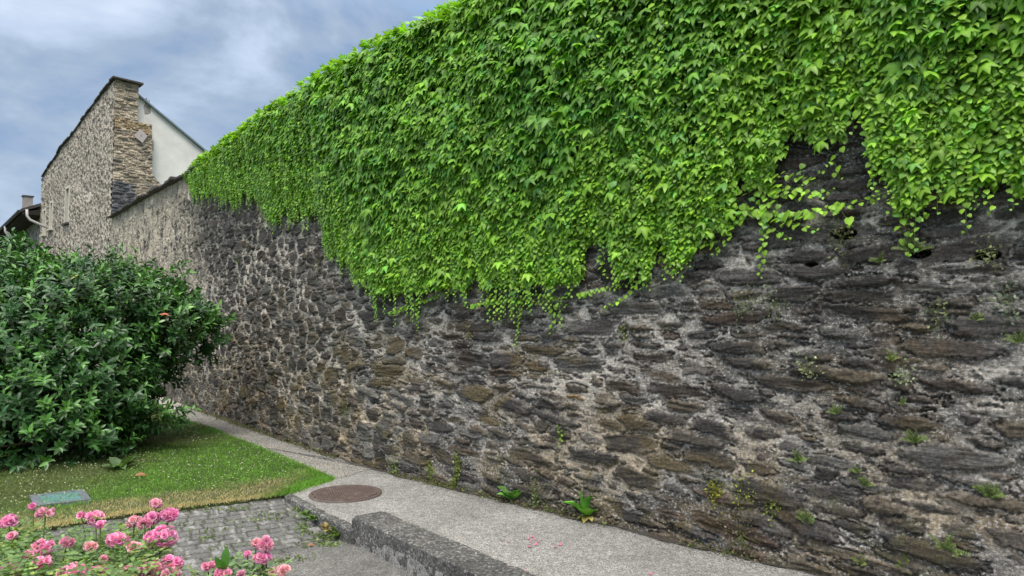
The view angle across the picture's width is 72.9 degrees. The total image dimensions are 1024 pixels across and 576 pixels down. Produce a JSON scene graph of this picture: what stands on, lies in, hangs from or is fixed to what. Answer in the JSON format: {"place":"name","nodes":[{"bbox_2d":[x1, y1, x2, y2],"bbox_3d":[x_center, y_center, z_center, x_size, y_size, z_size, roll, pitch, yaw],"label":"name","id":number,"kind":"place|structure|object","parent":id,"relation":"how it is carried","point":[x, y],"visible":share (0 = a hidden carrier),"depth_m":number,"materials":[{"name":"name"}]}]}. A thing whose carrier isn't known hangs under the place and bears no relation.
{"place":"outdoors","nodes":[
{"label":"outdoors","id":0,"kind":"place"},
{"bbox_2d":[0,407,336,537],"bbox_3d":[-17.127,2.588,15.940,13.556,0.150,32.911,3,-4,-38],"label":"lawn","id":1,"kind":"structure","parent":0,"point":[176,500],"depth_m":7.06,"materials":[{"name":"plant"}]},
{"bbox_2d":[0,227,106,457],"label":"laurel bush","id":2,"kind":"object","parent":1,"relation":"on","point":[21,243],"visible":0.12,"depth_m":9.19,"materials":[{"name":"green plant"}]},
{"bbox_2d":[29,489,90,507],"bbox_3d":[-4.194,1.983,6.425,0.435,0.090,0.537,3,-4,-39],"label":"ground hatch","id":3,"kind":"object","parent":1,"relation":"on","point":[83,497],"visible":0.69,"depth_m":6.39,"materials":[{"name":"metal"}]},
{"bbox_2d":[101,456,137,468],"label":"weed","id":4,"kind":"object","parent":1,"relation":"on","point":[122,464],"visible":0.99,"depth_m":7.82,"materials":[{"name":"green plant"}]},
{"bbox_2d":[0,243,240,473],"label":"laurel bush","id":5,"kind":"object","parent":1,"relation":"on","point":[116,410],"visible":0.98,"depth_m":8.65,"materials":[{"name":"green plant"}]},
{"bbox_2d":[0,415,315,516],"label":"clover","id":6,"kind":"object","parent":1,"relation":"on","point":[106,475],"depth_m":7.64,"materials":[{"name":"green plant"}]},
{"bbox_2d":[2,498,341,575],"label":"paved area","id":7,"kind":"object","parent":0,"point":[281,533],"visible":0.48,"depth_m":5.76,"materials":[{"name":"grey stone"}]},
{"bbox_2d":[324,525,339,537],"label":"weed","id":8,"kind":"object","parent":7,"relation":"on","point":[335,533],"visible":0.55,"depth_m":5.63,"materials":[{"name":"green plant"}]},
{"bbox_2d":[0,0,457,226],"label":"sky","id":9,"kind":"structure","parent":0,"point":[207,66],"materials":[{"name":"blue"}]},
{"bbox_2d":[146,394,368,477],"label":"gravel path","id":10,"kind":"structure","parent":0,"point":[177,404],"depth_m":9.03,"materials":[{"name":"grey gravel"}]},
{"bbox_2d":[171,406,818,575],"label":"loose gravel","id":11,"kind":"structure","parent":10,"relation":"on","point":[199,414],"depth_m":7.87,"materials":[{"name":"grey gravel"}]},
{"bbox_2d":[181,542,413,575],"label":"pavement","id":12,"kind":"structure","parent":0,"point":[349,560],"depth_m":5.03,"materials":[{"name":"concrete"}]},
{"bbox_2d":[168,504,348,565],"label":"joint weeds","id":13,"kind":"object","parent":12,"relation":"on","point":[321,536],"visible":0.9,"depth_m":5.71,"materials":[{"name":"green plant"}]},
{"bbox_2d":[286,469,817,575],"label":"path","id":14,"kind":"structure","parent":0,"point":[556,530],"depth_m":5.27,"materials":[{"name":"concrete"}]},
{"bbox_2d":[298,510,309,517],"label":"weed","id":15,"kind":"object","parent":14,"relation":"on","point":[304,513],"visible":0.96,"depth_m":6.10,"materials":[{"name":"green plant"}]},
{"bbox_2d":[307,515,317,520],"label":"weed","id":16,"kind":"object","parent":14,"relation":"on","point":[310,517],"visible":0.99,"depth_m":5.96,"materials":[{"name":"green plant"}]},
{"bbox_2d":[284,494,354,544],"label":"edging kerb","id":17,"kind":"structure","parent":14,"relation":"on","point":[346,535],"depth_m":5.87,"materials":[{"name":"concrete"}]},
{"bbox_2d":[320,522,331,531],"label":"weed","id":18,"kind":"object","parent":14,"relation":"on","point":[325,526],"visible":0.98,"depth_m":5.69,"materials":[{"name":"beige plant"}]},
{"bbox_2d":[308,485,381,502],"bbox_3d":[-1.603,1.975,6.678,0.690,0.018,0.690,0,-3,0],"label":"manhole cover","id":19,"kind":"object","parent":14,"relation":"on","point":[343,493],"visible":1,"depth_m":6.62,"materials":[{"name":"metal"}]},
{"bbox_2d":[352,511,535,575],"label":"kerb block","id":20,"kind":"structure","parent":14,"relation":"on","point":[427,549],"depth_m":4.83,"materials":[{"name":"concrete"}]},
{"bbox_2d":[193,407,849,575],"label":"wall foot growth","id":21,"kind":"object","parent":14,"relation":"on","point":[440,483],"depth_m":6.60,"materials":[{"name":"green plant"}]},
{"bbox_2d":[235,423,823,575],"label":"soil strip","id":22,"kind":"object","parent":14,"relation":"on","point":[593,521],"visible":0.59,"depth_m":5.68,"materials":[{"name":"brown soil"}]},
{"bbox_2d":[424,452,460,487],"bbox_3d":[-0.713,1.825,7.003,0.563,0.389,0.108,-3,-5,44],"label":"creeping plant","id":23,"kind":"object","parent":22,"relation":"on","point":[454,478],"visible":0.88,"depth_m":6.88,"materials":[{"name":"green plant"}]},
{"bbox_2d":[497,486,520,499],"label":"weed","id":24,"kind":"object","parent":22,"relation":"on","point":[514,494],"visible":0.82,"depth_m":6.33,"materials":[{"name":"green plant"}]},
{"bbox_2d":[564,489,597,522],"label":"weed","id":25,"kind":"object","parent":22,"relation":"on","point":[584,508],"visible":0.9,"depth_m":5.78,"materials":[{"name":"green plant"}]},
{"label":"ground","id":26,"kind":"structure","parent":0,"visible":0},
{"bbox_2d":[0,195,48,261],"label":"neighbouring house","id":27,"kind":"structure","parent":26,"relation":"on","point":[26,217],"depth_m":33.35,"materials":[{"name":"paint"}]},
{"bbox_2d":[39,76,206,369],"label":"old house","id":28,"kind":"structure","parent":26,"relation":"on","point":[123,143],"depth_m":25.82,"materials":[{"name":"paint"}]},
{"bbox_2d":[39,208,46,236],"bbox_3d":[-21.148,-2.965,31.622,0.670,1.278,0.540,-3,-5,45],"label":"window","id":29,"kind":"structure","parent":28,"relation":"in","point":[44,210],"depth_m":31.60,"materials":[{"name":"paint"}]},
{"bbox_2d":[46,200,53,230],"bbox_3d":[-20.234,-3.186,30.719,0.670,1.328,0.540,-3,-5,45],"label":"window","id":30,"kind":"structure","parent":28,"relation":"in","point":[51,209],"depth_m":30.72,"materials":[{"name":"paint"}]},
{"bbox_2d":[61,185,70,225],"bbox_3d":[-18.293,-3.404,28.788,0.540,1.608,0.790,3,-5,-45],"label":"window","id":31,"kind":"structure","parent":28,"relation":"in","point":[67,189],"depth_m":28.85,"materials":[{"name":"paint"}]},
{"bbox_2d":[106,0,1023,575],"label":"retaining wall","id":32,"kind":"structure","parent":26,"relation":"on","point":[672,404],"depth_m":5.11,"materials":[{"name":"stone"}]},
{"bbox_2d":[309,248,323,285],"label":"wall tuft","id":33,"kind":"object","parent":32,"relation":"attached to","point":[318,262],"visible":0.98,"depth_m":9.13,"materials":[{"name":"green plant"}]},
{"bbox_2d":[339,386,351,423],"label":"wall tuft","id":34,"kind":"object","parent":32,"relation":"attached to","point":[345,406],"visible":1,"depth_m":8.37,"materials":[{"name":"green plant"}]},
{"bbox_2d":[385,454,399,475],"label":"wall tuft","id":35,"kind":"object","parent":32,"relation":"attached to","point":[393,471],"visible":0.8,"depth_m":7.54,"materials":[{"name":"green plant"}]},
{"bbox_2d":[461,319,478,348],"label":"wall tuft","id":36,"kind":"object","parent":32,"relation":"attached to","point":[469,334],"visible":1,"depth_m":6.82,"materials":[{"name":"green plant"}]},
{"bbox_2d":[524,469,548,509],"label":"wall tuft","id":37,"kind":"object","parent":32,"relation":"attached to","point":[534,489],"visible":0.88,"depth_m":6.14,"materials":[{"name":"green plant"}]},
{"bbox_2d":[555,424,565,447],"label":"wall tuft","id":38,"kind":"object","parent":32,"relation":"attached to","point":[560,438],"visible":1,"depth_m":5.98,"materials":[{"name":"green plant"}]},
{"bbox_2d":[182,0,1023,347],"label":"climbing vine","id":39,"kind":"object","parent":32,"relation":"attached to","point":[374,158],"visible":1,"depth_m":5.60,"materials":[{"name":"green plant"}]},
{"bbox_2d":[616,323,634,341],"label":"wall tuft","id":40,"kind":"object","parent":32,"relation":"attached to","point":[623,333],"visible":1,"depth_m":5.59,"materials":[{"name":"green plant"}]},
{"bbox_2d":[658,248,675,283],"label":"wall tuft","id":41,"kind":"object","parent":32,"relation":"attached to","point":[664,266],"visible":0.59,"depth_m":5.34,"materials":[{"name":"green plant"}]},
{"bbox_2d":[704,473,724,513],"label":"wall tuft","id":42,"kind":"object","parent":32,"relation":"attached to","point":[713,487],"visible":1,"depth_m":4.99,"materials":[{"name":"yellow plant"}]},
{"bbox_2d":[716,494,765,560],"bbox_3d":[1.583,1.725,4.834,0.379,0.563,0.111,-3,-5,45],"label":"wall tuft","id":43,"kind":"object","parent":32,"relation":"attached to","point":[740,537],"visible":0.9,"depth_m":4.84,"materials":[{"name":"green plant"}]},
{"bbox_2d":[726,460,755,510],"bbox_3d":[1.609,1.388,4.846,0.069,0.373,0.216,3,-5,-44],"label":"wall tuft","id":44,"kind":"object","parent":32,"relation":"attached to","point":[741,486],"visible":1,"depth_m":4.84,"materials":[{"name":"green plant"}]},
{"bbox_2d":[725,272,758,332],"bbox_3d":[1.627,0.104,4.894,0.241,0.428,0.083,-2,-4,37],"label":"wall tuft","id":45,"kind":"object","parent":32,"relation":"attached to","point":[744,303],"visible":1,"depth_m":4.90,"materials":[{"name":"green plant"}]},
{"bbox_2d":[763,500,780,526],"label":"wall tuft","id":46,"kind":"object","parent":32,"relation":"attached to","point":[774,503],"visible":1,"depth_m":4.70,"materials":[{"name":"green plant"}]},
{"bbox_2d":[757,284,788,322],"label":"wall tuft","id":47,"kind":"object","parent":32,"relation":"attached to","point":[783,308],"visible":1,"depth_m":4.76,"materials":[{"name":"green plant"}]},
{"bbox_2d":[786,450,807,462],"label":"fern","id":48,"kind":"object","parent":32,"relation":"attached to","point":[799,458],"visible":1,"depth_m":4.61,"materials":[{"name":"green plant"}]},
{"bbox_2d":[795,508,813,523],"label":"fern","id":49,"kind":"object","parent":32,"relation":"attached to","point":[801,517],"visible":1,"depth_m":4.55,"materials":[{"name":"green plant"}]},
{"bbox_2d":[795,351,824,396],"bbox_3d":[1.956,0.567,4.561,0.196,0.305,0.061,-3,-4,43],"label":"wall tuft","id":50,"kind":"object","parent":32,"relation":"attached to","point":[804,369],"visible":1,"depth_m":4.58,"materials":[{"name":"green plant"}]},
{"bbox_2d":[826,403,841,413],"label":"fern","id":51,"kind":"object","parent":32,"relation":"attached to","point":[837,411],"visible":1,"depth_m":4.46,"materials":[{"name":"green plant"}]},
{"bbox_2d":[822,201,883,267],"bbox_3d":[2.167,-0.348,4.424,0.374,0.429,0.072,-3,-4,40],"label":"wall tuft","id":52,"kind":"object","parent":32,"relation":"attached to","point":[843,230],"visible":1,"depth_m":4.46,"materials":[{"name":"green plant"}]},
{"bbox_2d":[847,465,861,473],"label":"fern","id":53,"kind":"object","parent":32,"relation":"attached to","point":[855,470],"visible":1,"depth_m":4.37,"materials":[{"name":"green plant"}]},
{"bbox_2d":[850,554,866,565],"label":"fern","id":54,"kind":"object","parent":32,"relation":"attached to","point":[854,559],"visible":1,"depth_m":4.32,"materials":[{"name":"green plant"}]},
{"bbox_2d":[857,475,874,486],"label":"fern","id":55,"kind":"object","parent":32,"relation":"attached to","point":[866,482],"visible":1,"depth_m":4.32,"materials":[{"name":"green plant"}]},
{"bbox_2d":[869,251,885,262],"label":"fern","id":56,"kind":"object","parent":32,"relation":"attached to","point":[881,258],"visible":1,"depth_m":4.32,"materials":[{"name":"green plant"}]},
{"bbox_2d":[885,349,898,360],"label":"fern","id":57,"kind":"object","parent":32,"relation":"attached to","point":[891,357],"visible":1,"depth_m":4.25,"materials":[{"name":"green plant"}]},
{"bbox_2d":[882,208,920,232],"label":"wall tuft","id":58,"kind":"object","parent":32,"relation":"attached to","point":[908,223],"visible":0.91,"depth_m":4.21,"materials":[{"name":"green plant"}]},
{"bbox_2d":[896,552,908,566],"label":"fern","id":59,"kind":"object","parent":32,"relation":"attached to","point":[899,561],"visible":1,"depth_m":4.16,"materials":[{"name":"green plant"}]},
{"bbox_2d":[899,398,905,404],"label":"fern","id":60,"kind":"object","parent":32,"relation":"attached to","point":[903,402],"visible":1,"depth_m":4.20,"materials":[{"name":"green plant"}]},
{"bbox_2d":[888,358,918,398],"bbox_3d":[2.360,0.548,4.186,0.045,0.253,0.168,3,-4,-42],"label":"wall tuft","id":61,"kind":"object","parent":32,"relation":"attached to","point":[902,373],"visible":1,"depth_m":4.19,"materials":[{"name":"green plant"}]},
{"bbox_2d":[891,231,933,252],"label":"fern","id":62,"kind":"object","parent":32,"relation":"attached to","point":[905,246],"visible":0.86,"depth_m":4.20,"materials":[{"name":"green plant"}]},
{"bbox_2d":[901,429,928,443],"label":"fern","id":63,"kind":"object","parent":32,"relation":"attached to","point":[915,438],"visible":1,"depth_m":4.14,"materials":[{"name":"green plant"}]},
{"bbox_2d":[922,296,948,338],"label":"wall tuft","id":64,"kind":"object","parent":32,"relation":"attached to","point":[939,312],"visible":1,"depth_m":4.07,"materials":[{"name":"green plant"}]},
{"bbox_2d":[928,533,970,557],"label":"fern","id":65,"kind":"object","parent":32,"relation":"attached to","point":[948,546],"visible":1,"depth_m":3.99,"materials":[{"name":"green plant"}]},
{"bbox_2d":[968,311,984,320],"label":"fern","id":66,"kind":"object","parent":32,"relation":"attached to","point":[977,315],"visible":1,"depth_m":3.95,"materials":[{"name":"green plant"}]},
{"bbox_2d":[969,233,1002,271],"bbox_3d":[2.679,-0.196,3.922,0.164,0.221,0.064,-3,-5,44],"label":"wall tuft","id":67,"kind":"object","parent":32,"relation":"attached to","point":[987,253],"visible":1,"depth_m":3.92,"materials":[{"name":"green plant"}]},
{"bbox_2d":[972,481,1007,498],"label":"fern","id":68,"kind":"object","parent":32,"relation":"attached to","point":[991,492],"visible":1,"depth_m":3.87,"materials":[{"name":"green plant"}]},
{"bbox_2d":[979,277,1022,334],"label":"wall tuft","id":69,"kind":"object","parent":32,"relation":"attached to","point":[1006,303],"visible":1,"depth_m":3.85,"materials":[{"name":"green plant"}]},
{"bbox_2d":[1001,329,1023,342],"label":"fern","id":70,"kind":"object","parent":32,"relation":"attached to","point":[1020,338],"visible":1,"depth_m":3.82,"materials":[{"name":"green plant"}]},
{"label":"flower bed","id":71,"kind":"structure","parent":0,"visible":0},
{"bbox_2d":[0,498,185,575],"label":"rose bush","id":72,"kind":"object","parent":71,"relation":"on","point":[118,552],"visible":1,"depth_m":2.76,"materials":[{"name":"pink plant"}]},
{"bbox_2d":[182,535,294,575],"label":"rose bush","id":73,"kind":"object","parent":71,"relation":"on","point":[225,564],"visible":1,"depth_m":2.67,"materials":[{"name":"pink plant"}]}
]}

